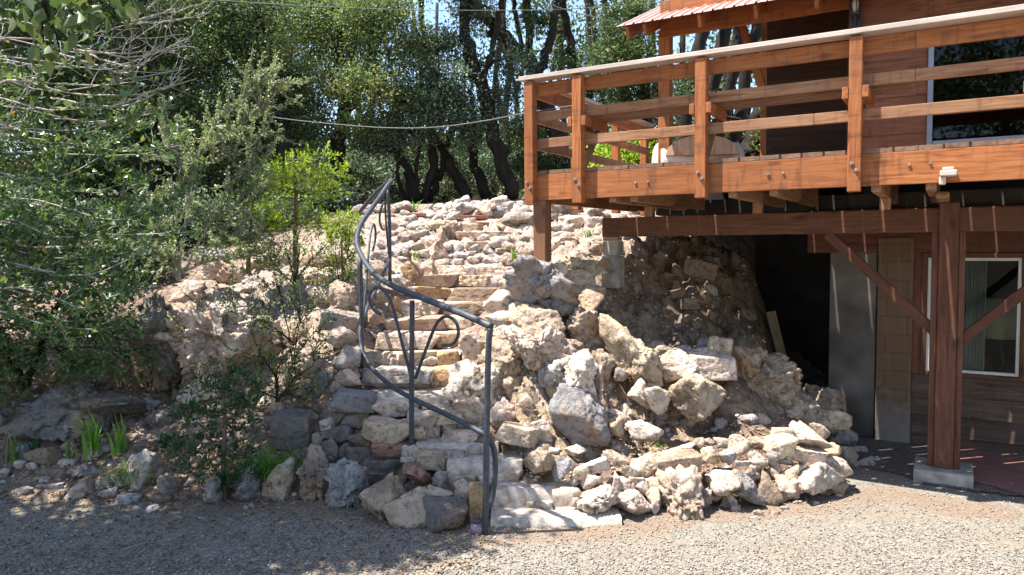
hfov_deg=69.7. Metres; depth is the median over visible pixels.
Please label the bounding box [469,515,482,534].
jar lamp
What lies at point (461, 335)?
stone
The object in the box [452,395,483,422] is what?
stone
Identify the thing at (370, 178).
bush
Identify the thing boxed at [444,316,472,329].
stone
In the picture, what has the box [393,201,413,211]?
stone
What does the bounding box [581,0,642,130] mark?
oak tree
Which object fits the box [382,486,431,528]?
boulder
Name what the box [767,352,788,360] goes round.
stone
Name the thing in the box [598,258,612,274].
stone
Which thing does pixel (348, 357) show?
stone
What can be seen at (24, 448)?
stone
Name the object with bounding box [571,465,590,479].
stone
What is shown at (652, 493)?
stone
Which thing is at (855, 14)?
porch lantern
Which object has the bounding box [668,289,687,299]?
stone
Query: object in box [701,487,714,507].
stone
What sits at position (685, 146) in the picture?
cushion
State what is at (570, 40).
oak tree
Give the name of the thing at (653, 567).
gravel
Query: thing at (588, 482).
stone
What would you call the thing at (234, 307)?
shrub
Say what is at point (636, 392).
stone
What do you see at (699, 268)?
stone slab
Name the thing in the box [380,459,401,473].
stone
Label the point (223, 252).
stone
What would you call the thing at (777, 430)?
stone
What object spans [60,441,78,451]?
stone
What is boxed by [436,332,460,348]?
stone
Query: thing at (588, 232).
grass tuft
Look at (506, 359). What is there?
boulder
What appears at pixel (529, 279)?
boulder
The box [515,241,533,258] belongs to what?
stone
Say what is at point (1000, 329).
table lamp
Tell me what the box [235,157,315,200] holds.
bush
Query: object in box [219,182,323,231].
bush
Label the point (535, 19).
oak tree
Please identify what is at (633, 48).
oak tree
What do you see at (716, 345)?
stone
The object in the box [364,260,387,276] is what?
stone
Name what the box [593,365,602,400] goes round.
stone
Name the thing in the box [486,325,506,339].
stone
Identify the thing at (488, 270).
stone slab
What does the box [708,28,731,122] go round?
oak tree
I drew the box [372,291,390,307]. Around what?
stone
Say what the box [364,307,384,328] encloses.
stone
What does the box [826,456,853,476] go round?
stone
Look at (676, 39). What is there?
sky
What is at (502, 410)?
stone
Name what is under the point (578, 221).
stone
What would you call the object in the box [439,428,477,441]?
boulder
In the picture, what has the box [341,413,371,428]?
stone
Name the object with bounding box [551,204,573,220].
stone
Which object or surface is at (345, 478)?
boulder
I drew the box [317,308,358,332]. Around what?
rock
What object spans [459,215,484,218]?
brick
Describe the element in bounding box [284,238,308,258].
lily plant
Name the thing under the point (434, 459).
stone
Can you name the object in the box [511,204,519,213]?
stone
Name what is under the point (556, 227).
stone
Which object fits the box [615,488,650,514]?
stone
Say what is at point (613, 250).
concrete pier
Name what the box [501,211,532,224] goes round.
stone
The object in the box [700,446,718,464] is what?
stone
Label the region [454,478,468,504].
stone
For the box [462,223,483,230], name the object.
stone slab
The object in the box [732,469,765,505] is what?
stone
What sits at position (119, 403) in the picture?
boulder
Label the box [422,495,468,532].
boulder
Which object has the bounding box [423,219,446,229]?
stone
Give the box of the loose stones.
[0,195,880,525]
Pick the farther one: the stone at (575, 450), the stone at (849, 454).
the stone at (849, 454)
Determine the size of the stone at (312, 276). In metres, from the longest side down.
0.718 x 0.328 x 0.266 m
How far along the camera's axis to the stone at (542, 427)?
6.23 m
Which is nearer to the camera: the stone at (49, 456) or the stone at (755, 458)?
the stone at (755, 458)
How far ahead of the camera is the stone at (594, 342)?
6.99 m
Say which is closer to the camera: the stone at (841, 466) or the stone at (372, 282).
the stone at (841, 466)
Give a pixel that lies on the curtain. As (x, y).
(975, 304)
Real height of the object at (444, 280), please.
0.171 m
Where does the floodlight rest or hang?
attached to the deck
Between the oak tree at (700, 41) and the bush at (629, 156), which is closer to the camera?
the bush at (629, 156)
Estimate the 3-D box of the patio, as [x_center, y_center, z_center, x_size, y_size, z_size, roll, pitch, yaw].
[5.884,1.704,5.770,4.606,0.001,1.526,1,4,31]
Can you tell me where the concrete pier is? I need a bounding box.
[602,237,623,287]
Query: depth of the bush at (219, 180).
13.67 m
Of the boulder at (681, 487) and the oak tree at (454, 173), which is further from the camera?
the oak tree at (454, 173)
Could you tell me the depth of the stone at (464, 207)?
11.63 m
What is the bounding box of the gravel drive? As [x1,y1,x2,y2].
[0,413,1023,574]
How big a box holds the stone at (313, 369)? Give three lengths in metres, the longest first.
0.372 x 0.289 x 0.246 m
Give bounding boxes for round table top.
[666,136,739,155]
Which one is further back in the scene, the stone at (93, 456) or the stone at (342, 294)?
the stone at (342, 294)
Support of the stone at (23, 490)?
on the gravel drive
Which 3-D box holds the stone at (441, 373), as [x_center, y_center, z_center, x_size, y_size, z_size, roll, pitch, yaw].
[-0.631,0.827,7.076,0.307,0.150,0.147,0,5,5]
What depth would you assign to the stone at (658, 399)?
6.47 m
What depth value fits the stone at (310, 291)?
8.16 m
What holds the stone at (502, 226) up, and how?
on the hillside
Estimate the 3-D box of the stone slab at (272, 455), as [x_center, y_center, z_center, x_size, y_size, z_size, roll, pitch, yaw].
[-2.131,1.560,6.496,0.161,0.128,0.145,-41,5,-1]
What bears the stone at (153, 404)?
on the hillside
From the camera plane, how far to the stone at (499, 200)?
11.92 m
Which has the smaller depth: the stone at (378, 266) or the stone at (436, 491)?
the stone at (436, 491)
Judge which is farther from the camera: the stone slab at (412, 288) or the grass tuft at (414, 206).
the grass tuft at (414, 206)
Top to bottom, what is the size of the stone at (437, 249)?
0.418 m
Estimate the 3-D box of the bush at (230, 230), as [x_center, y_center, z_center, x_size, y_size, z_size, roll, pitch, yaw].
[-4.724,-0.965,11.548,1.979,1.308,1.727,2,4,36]
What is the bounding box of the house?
[616,0,1023,454]
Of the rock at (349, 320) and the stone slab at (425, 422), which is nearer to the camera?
the stone slab at (425, 422)
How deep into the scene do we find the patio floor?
7.17 m
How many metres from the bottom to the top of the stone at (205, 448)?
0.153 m
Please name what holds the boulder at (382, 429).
on the stone at (387, 450)
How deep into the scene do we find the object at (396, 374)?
6.95 m
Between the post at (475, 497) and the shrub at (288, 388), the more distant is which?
the shrub at (288, 388)
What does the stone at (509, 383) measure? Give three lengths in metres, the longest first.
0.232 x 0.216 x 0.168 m
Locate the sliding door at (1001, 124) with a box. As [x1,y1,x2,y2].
[926,36,1023,144]
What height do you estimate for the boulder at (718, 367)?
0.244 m
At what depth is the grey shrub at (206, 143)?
8.35 m
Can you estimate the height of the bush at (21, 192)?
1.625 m
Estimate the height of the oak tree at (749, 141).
2.060 m
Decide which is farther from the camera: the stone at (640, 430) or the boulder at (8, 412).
the boulder at (8, 412)
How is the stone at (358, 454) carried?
on the hillside
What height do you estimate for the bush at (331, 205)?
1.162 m
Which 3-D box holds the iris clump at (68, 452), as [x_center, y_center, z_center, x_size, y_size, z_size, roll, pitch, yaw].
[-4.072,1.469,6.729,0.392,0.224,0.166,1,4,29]
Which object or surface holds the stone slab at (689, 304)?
on the hillside
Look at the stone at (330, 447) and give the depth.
6.49 m
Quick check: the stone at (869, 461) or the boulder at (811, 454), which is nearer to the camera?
the boulder at (811, 454)
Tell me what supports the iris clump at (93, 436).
on the hillside
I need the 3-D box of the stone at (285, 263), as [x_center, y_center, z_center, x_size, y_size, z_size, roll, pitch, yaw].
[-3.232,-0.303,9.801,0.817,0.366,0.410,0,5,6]
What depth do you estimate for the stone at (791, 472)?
6.02 m
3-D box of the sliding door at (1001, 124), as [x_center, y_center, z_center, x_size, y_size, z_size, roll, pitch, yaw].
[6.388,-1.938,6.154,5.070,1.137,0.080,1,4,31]
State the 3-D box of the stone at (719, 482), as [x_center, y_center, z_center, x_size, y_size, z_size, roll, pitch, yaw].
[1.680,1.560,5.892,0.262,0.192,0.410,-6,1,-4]
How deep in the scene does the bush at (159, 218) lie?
11.03 m
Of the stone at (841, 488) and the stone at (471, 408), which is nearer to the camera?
the stone at (841, 488)
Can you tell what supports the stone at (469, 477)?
on the hillside
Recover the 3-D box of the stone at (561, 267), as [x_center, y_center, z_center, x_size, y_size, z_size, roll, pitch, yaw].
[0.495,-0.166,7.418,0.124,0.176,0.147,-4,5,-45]
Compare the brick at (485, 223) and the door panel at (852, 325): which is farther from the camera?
the brick at (485, 223)
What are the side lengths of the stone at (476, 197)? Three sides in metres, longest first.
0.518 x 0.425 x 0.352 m
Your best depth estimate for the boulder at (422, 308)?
8.57 m
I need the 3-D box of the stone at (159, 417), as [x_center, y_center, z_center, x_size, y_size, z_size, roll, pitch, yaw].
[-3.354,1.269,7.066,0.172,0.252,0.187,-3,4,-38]
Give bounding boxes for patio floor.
[856,437,1022,495]
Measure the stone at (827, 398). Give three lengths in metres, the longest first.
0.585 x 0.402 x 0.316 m
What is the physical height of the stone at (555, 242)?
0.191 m
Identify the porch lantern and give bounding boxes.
[849,0,861,28]
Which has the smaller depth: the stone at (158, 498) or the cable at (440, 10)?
the stone at (158, 498)
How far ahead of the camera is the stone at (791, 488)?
5.96 m
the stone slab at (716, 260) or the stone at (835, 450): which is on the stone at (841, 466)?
the stone at (835, 450)
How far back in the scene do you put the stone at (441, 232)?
10.53 m
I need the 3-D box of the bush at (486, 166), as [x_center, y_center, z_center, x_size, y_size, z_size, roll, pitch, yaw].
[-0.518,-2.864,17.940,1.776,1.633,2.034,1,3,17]
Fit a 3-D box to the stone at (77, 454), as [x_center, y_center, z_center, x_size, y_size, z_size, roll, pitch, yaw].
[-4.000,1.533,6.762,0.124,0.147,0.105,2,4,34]
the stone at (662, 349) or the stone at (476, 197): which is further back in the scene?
the stone at (476, 197)
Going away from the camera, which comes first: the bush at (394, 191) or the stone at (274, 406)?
the stone at (274, 406)
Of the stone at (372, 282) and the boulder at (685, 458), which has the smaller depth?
the boulder at (685, 458)
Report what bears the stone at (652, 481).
on the boulder at (681, 487)
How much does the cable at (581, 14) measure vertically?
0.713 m
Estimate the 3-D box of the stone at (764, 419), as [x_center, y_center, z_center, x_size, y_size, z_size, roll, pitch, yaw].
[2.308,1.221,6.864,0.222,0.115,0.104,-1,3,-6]
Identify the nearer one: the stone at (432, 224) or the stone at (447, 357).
the stone at (447, 357)
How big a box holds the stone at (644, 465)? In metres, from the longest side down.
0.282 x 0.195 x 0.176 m
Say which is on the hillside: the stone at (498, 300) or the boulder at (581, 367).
the stone at (498, 300)
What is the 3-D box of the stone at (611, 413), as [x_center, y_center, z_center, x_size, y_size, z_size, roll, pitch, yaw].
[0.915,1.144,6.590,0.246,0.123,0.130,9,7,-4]
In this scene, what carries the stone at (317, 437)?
on the hillside
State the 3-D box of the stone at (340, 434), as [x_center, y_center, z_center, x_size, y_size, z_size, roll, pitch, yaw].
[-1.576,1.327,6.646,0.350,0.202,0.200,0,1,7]
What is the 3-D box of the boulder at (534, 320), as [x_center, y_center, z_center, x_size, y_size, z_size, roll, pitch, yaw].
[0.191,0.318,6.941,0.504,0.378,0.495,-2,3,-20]
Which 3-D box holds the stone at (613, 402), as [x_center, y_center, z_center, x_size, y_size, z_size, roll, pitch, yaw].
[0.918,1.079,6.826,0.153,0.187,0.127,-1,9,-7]
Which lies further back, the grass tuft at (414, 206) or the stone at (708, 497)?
the grass tuft at (414, 206)
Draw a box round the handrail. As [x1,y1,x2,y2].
[354,178,497,534]
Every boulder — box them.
[0,381,120,442]
[0,398,30,426]
[55,392,148,414]
[123,449,161,489]
[128,292,183,392]
[137,306,282,376]
[199,257,251,283]
[234,464,259,500]
[261,457,295,500]
[296,440,328,500]
[323,457,368,507]
[327,387,377,412]
[358,472,405,519]
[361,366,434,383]
[361,415,408,443]
[372,397,420,417]
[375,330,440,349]
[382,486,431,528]
[383,315,446,330]
[398,299,444,315]
[411,447,465,465]
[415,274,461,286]
[416,389,453,408]
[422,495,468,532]
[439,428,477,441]
[440,359,500,406]
[443,301,484,314]
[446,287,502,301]
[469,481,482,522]
[477,336,522,378]
[477,469,523,485]
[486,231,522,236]
[495,421,538,448]
[502,254,581,305]
[503,324,576,372]
[507,302,565,336]
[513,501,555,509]
[548,383,610,447]
[558,255,608,275]
[564,349,598,396]
[598,313,663,387]
[651,449,701,472]
[655,464,704,520]
[666,371,726,423]
[687,351,737,380]
[731,346,802,413]
[783,390,821,426]
[786,444,828,462]
[797,462,845,494]
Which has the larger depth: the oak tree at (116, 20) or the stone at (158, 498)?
the oak tree at (116, 20)
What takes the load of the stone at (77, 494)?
on the gravel drive
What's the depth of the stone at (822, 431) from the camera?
6.40 m
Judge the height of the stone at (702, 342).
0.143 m
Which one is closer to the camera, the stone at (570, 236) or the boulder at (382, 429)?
the boulder at (382, 429)
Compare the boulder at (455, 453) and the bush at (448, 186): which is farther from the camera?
the bush at (448, 186)
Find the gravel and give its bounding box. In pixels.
[0,479,1023,574]
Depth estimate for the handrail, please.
6.08 m
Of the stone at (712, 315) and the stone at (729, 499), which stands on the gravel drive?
the stone at (729, 499)
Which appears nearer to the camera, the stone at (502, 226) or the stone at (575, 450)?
the stone at (575, 450)
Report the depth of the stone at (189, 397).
7.20 m
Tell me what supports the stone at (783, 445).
on the loose stones
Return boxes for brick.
[407,213,425,216]
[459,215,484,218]
[474,222,489,225]
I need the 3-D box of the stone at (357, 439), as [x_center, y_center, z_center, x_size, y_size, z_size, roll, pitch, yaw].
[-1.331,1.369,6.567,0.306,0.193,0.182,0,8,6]
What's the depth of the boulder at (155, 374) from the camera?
7.49 m
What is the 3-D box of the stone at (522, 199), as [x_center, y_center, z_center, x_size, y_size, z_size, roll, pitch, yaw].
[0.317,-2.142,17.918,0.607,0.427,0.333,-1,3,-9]
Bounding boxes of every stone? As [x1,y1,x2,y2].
[14,486,33,494]
[15,442,32,457]
[23,446,63,466]
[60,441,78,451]
[63,490,85,499]
[65,463,89,477]
[70,447,81,458]
[81,467,102,478]
[82,448,103,461]
[95,475,112,489]
[143,397,162,414]
[151,406,173,427]
[151,492,173,503]
[157,474,181,494]
[168,279,214,302]
[176,376,235,403]
[190,248,233,263]
[195,287,244,307]
[196,438,213,452]
[203,474,223,503]
[209,300,248,312]
[226,433,232,445]
[230,276,263,293]
[232,431,247,440]
[251,252,292,270]
[256,389,286,409]
[264,401,283,411]
[265,284,298,301]
[269,407,313,450]
[276,321,312,347]
[291,379,309,397]
[299,253,346,267]
[300,353,326,378]
[303,267,328,284]
[305,369,337,398]
[306,285,330,305]
[307,409,318,423]
[311,432,323,444]
[319,417,335,430]
[320,425,353,442]
[320,437,338,458]
[324,408,345,422]
[326,326,357,348]
[326,456,336,463]
[329,279,356,309]
[330,379,345,392]
[331,345,360,370]
[334,369,361,386]
[337,368,360,377]
[338,442,350,458]
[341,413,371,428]
[345,432,371,446]
[346,446,372,463]
[351,204,373,214]
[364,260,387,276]
[364,277,377,292]
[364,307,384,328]
[364,458,385,470]
[365,351,392,366]
[367,470,388,483]
[371,440,408,457]
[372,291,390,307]
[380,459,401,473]
[387,296,400,312]
[392,274,406,287]
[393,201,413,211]
[398,475,407,485]
[400,261,423,283]
[402,462,431,484]
[406,220,424,230]
[414,426,427,439]
[415,286,450,298]
[417,448,447,470]
[420,235,438,246]
[420,261,432,274]
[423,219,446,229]
[424,425,440,437]
[426,484,451,495]
[428,237,448,259]
[431,365,449,381]
[432,211,458,219]
[432,470,447,488]
[436,226,448,241]
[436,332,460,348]
[436,351,459,365]
[441,201,456,210]
[441,424,456,431]
[443,220,462,239]
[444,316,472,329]
[448,473,475,487]
[451,202,475,214]
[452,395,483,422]
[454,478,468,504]
[458,330,464,349]
[458,332,485,360]
[471,193,481,201]
[474,200,495,218]
[482,289,512,313]
[484,311,510,325]
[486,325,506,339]
[489,195,507,206]
[490,397,515,428]
[492,205,509,218]
[495,216,513,229]
[497,375,519,397]
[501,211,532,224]
[508,300,520,311]
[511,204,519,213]
[514,224,532,231]
[515,191,524,202]
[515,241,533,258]
[515,394,535,416]
[522,447,554,474]
[528,418,551,441]
[538,355,570,389]
[540,298,577,317]
[545,381,558,397]
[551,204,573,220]
[551,222,564,231]
[551,236,561,249]
[552,457,572,482]
[553,262,567,275]
[558,214,584,228]
[558,232,578,241]
[564,444,587,455]
[565,269,595,289]
[565,307,598,343]
[571,339,583,350]
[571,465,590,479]
[576,483,619,514]
[577,283,605,310]
[580,475,602,489]
[585,335,605,349]
[591,348,615,381]
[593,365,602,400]
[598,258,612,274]
[600,473,613,483]
[601,449,629,466]
[606,409,627,419]
[608,394,618,408]
[608,415,626,437]
[609,418,623,437]
[611,470,621,491]
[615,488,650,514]
[619,402,629,414]
[620,465,640,477]
[620,476,636,489]
[625,419,663,441]
[625,454,659,477]
[627,377,649,408]
[644,386,669,414]
[645,476,660,487]
[646,487,660,508]
[648,250,669,262]
[655,345,679,355]
[658,349,698,382]
[663,272,678,283]
[666,442,695,450]
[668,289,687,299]
[696,337,709,347]
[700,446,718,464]
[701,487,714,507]
[705,469,742,495]
[707,309,718,320]
[707,336,732,355]
[712,437,728,448]
[712,491,722,501]
[716,447,736,464]
[719,493,737,508]
[728,434,750,456]
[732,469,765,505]
[736,308,757,320]
[745,465,760,481]
[747,436,764,449]
[747,448,767,468]
[749,413,770,424]
[755,470,783,505]
[761,433,799,458]
[765,464,781,479]
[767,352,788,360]
[769,427,795,436]
[774,472,804,499]
[777,487,787,502]
[782,463,799,479]
[789,420,831,448]
[801,383,845,409]
[804,409,852,431]
[809,423,829,439]
[824,442,841,456]
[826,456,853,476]
[828,433,850,445]
[830,480,848,494]
[839,446,858,463]
[842,429,857,442]
[854,456,875,466]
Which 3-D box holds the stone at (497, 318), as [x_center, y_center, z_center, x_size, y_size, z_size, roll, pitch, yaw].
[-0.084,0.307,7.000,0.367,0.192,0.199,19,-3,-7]
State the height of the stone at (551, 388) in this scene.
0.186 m
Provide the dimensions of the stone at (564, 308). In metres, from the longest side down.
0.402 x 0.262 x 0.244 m
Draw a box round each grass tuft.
[82,458,156,488]
[226,444,302,481]
[411,197,421,211]
[413,248,420,260]
[511,247,518,261]
[580,226,594,237]
[647,439,678,451]
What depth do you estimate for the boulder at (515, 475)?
5.92 m
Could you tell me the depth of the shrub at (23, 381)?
7.36 m
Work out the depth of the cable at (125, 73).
9.67 m
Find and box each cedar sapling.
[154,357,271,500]
[212,177,290,273]
[249,140,355,277]
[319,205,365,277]
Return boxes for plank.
[766,311,786,355]
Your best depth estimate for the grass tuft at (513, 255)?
10.04 m
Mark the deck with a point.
(616, 184)
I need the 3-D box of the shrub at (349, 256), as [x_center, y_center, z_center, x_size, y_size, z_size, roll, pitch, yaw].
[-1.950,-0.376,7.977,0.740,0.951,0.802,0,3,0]
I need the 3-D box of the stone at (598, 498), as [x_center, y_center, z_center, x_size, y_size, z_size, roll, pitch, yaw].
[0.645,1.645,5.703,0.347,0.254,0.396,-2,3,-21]
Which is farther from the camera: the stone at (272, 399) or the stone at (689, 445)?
the stone at (272, 399)
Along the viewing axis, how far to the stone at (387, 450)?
6.32 m
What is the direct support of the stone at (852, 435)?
on the hillside
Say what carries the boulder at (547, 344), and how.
on the hillside
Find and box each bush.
[0,174,87,268]
[10,186,142,268]
[60,226,198,287]
[77,179,228,250]
[164,185,267,247]
[172,163,278,205]
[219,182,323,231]
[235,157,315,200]
[283,166,377,215]
[296,140,362,195]
[324,142,402,200]
[354,154,421,203]
[418,151,479,202]
[463,147,517,198]
[492,145,554,200]
[585,124,657,167]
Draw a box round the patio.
[933,448,1023,495]
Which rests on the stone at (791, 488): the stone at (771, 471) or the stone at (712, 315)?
the stone at (771, 471)
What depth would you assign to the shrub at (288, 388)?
6.89 m
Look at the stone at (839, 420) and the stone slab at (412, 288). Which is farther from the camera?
the stone slab at (412, 288)
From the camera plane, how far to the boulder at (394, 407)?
6.62 m
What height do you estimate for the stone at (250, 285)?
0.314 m
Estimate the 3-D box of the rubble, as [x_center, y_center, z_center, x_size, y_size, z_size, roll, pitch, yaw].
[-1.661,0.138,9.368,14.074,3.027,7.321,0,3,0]
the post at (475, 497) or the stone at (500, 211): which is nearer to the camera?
the post at (475, 497)
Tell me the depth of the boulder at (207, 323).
7.35 m
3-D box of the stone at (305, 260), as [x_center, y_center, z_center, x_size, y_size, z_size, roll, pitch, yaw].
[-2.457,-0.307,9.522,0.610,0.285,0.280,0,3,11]
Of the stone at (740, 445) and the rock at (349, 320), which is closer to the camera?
the stone at (740, 445)
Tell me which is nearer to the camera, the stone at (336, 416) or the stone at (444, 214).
the stone at (336, 416)
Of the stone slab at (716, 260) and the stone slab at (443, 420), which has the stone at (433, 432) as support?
the stone slab at (443, 420)
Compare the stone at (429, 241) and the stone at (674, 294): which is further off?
the stone at (429, 241)
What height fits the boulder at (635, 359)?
0.731 m
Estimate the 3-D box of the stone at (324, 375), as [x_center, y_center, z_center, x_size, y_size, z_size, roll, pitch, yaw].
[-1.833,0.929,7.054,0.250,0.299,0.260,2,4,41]
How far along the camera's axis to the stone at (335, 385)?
6.91 m
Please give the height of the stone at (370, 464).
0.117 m
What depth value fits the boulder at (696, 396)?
6.61 m
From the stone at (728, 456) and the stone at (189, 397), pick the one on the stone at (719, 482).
the stone at (728, 456)
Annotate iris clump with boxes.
[5,430,22,463]
[26,434,40,450]
[62,436,79,461]
[69,407,108,459]
[106,410,126,456]
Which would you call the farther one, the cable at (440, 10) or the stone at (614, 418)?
the cable at (440, 10)
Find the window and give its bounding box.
[920,253,1023,380]
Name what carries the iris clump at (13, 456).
on the hillside
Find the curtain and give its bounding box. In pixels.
[962,261,986,370]
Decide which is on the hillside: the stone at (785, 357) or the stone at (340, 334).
the stone at (340, 334)
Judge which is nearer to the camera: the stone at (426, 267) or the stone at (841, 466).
the stone at (841, 466)
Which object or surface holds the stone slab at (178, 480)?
on the hillside
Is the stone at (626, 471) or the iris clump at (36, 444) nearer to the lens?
the stone at (626, 471)
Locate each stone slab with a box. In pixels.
[44,468,67,477]
[67,475,94,494]
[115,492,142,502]
[164,472,188,483]
[263,453,278,470]
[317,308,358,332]
[397,350,436,360]
[398,286,415,294]
[400,416,438,428]
[405,483,427,491]
[429,407,465,425]
[433,265,466,274]
[455,231,486,240]
[459,275,492,286]
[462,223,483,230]
[462,241,487,249]
[475,265,511,274]
[582,456,609,473]
[677,298,699,309]
[683,256,719,281]
[701,256,720,266]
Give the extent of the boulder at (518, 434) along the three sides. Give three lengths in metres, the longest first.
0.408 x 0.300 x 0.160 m
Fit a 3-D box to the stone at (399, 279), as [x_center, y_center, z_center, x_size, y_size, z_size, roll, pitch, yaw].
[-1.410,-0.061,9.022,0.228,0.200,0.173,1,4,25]
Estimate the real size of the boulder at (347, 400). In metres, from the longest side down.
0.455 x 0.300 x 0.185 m
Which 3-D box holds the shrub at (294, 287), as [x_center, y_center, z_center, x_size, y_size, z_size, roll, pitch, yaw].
[-2.144,0.312,7.156,1.175,1.314,0.770,0,3,0]
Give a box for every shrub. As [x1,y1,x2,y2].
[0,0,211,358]
[0,193,178,406]
[117,48,318,281]
[144,264,295,346]
[215,310,328,418]
[228,253,351,372]
[239,197,338,305]
[294,210,369,284]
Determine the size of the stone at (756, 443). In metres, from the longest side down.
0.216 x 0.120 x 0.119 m
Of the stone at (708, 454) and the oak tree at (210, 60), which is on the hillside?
the oak tree at (210, 60)
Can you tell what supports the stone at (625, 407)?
on the hillside
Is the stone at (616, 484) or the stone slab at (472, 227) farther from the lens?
the stone slab at (472, 227)
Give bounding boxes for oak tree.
[0,0,148,78]
[0,0,225,206]
[131,0,342,202]
[241,0,456,206]
[337,0,507,202]
[403,39,500,199]
[430,0,549,198]
[450,0,576,193]
[512,0,565,170]
[549,0,604,166]
[562,0,694,162]
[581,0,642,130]
[650,31,709,141]
[654,78,760,156]
[684,26,742,137]
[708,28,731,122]
[727,23,760,141]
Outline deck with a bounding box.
[518,4,1023,487]
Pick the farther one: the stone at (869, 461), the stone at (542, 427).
the stone at (869, 461)
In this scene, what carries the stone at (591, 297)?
on the hillside
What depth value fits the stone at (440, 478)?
5.92 m
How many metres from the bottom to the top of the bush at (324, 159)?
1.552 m
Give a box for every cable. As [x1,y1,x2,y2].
[1,40,237,114]
[216,103,587,128]
[220,0,659,10]
[540,0,657,31]
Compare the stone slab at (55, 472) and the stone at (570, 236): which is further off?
the stone at (570, 236)
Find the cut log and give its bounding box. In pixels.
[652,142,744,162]
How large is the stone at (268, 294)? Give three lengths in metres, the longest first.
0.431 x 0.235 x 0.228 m
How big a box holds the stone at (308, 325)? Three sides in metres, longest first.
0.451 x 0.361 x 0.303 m
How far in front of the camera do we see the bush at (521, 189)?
16.73 m
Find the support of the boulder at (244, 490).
on the hillside
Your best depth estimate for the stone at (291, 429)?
6.56 m
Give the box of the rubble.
[0,203,827,496]
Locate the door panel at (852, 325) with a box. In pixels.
[828,253,876,437]
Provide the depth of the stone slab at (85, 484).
6.29 m
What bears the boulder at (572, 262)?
on the hillside
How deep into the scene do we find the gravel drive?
5.28 m
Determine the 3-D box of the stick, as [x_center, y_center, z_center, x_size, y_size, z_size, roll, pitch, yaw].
[-2.223,0.533,7.248,0.380,0.229,0.050,2,4,32]
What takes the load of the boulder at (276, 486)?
on the hillside
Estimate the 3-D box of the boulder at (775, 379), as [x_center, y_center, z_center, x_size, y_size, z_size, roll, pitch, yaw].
[2.440,0.971,7.407,0.922,0.844,0.794,-1,1,-1]
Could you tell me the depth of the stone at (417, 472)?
5.94 m
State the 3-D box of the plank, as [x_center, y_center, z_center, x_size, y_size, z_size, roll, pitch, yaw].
[3.222,0.734,8.857,0.113,0.904,0.358,-3,4,-39]
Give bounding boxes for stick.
[272,330,299,353]
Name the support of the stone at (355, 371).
on the hillside
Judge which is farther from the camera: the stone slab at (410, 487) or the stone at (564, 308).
the stone at (564, 308)
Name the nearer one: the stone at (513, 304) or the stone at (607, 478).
the stone at (607, 478)
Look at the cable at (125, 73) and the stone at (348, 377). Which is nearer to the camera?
the stone at (348, 377)
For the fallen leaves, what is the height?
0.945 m
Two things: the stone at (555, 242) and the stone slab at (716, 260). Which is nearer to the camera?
the stone slab at (716, 260)
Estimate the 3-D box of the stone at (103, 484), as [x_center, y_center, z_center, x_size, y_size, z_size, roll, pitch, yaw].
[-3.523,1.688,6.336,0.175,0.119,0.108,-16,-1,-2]
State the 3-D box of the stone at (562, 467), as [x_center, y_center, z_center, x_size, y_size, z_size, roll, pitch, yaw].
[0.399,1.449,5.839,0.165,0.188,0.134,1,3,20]
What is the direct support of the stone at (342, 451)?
on the hillside
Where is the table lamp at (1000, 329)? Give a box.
[985,297,1016,371]
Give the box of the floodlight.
[939,167,956,184]
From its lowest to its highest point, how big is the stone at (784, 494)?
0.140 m
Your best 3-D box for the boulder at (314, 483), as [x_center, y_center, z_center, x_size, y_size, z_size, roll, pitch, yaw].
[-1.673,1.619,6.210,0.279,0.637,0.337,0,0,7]
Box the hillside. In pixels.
[0,157,1014,524]
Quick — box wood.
[0,0,760,204]
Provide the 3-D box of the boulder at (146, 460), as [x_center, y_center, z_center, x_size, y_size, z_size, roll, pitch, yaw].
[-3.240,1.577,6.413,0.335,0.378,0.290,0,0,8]
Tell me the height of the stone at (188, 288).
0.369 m
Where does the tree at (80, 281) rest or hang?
on the hillside
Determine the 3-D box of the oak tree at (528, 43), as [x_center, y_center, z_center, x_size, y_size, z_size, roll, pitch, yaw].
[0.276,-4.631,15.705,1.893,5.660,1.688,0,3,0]
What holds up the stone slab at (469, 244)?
on the hillside
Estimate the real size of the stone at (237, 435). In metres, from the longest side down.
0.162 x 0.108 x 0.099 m
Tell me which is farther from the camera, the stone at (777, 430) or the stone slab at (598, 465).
the stone at (777, 430)
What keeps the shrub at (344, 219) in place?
on the hillside
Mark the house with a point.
(792, 273)
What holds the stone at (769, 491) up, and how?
on the gravel drive
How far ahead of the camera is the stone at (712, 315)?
8.49 m
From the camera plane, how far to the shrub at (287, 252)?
8.18 m
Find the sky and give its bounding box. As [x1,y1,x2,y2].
[0,0,758,156]
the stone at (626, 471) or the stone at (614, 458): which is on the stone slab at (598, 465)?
the stone at (614, 458)
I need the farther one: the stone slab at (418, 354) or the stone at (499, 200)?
the stone at (499, 200)
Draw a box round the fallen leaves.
[0,366,813,574]

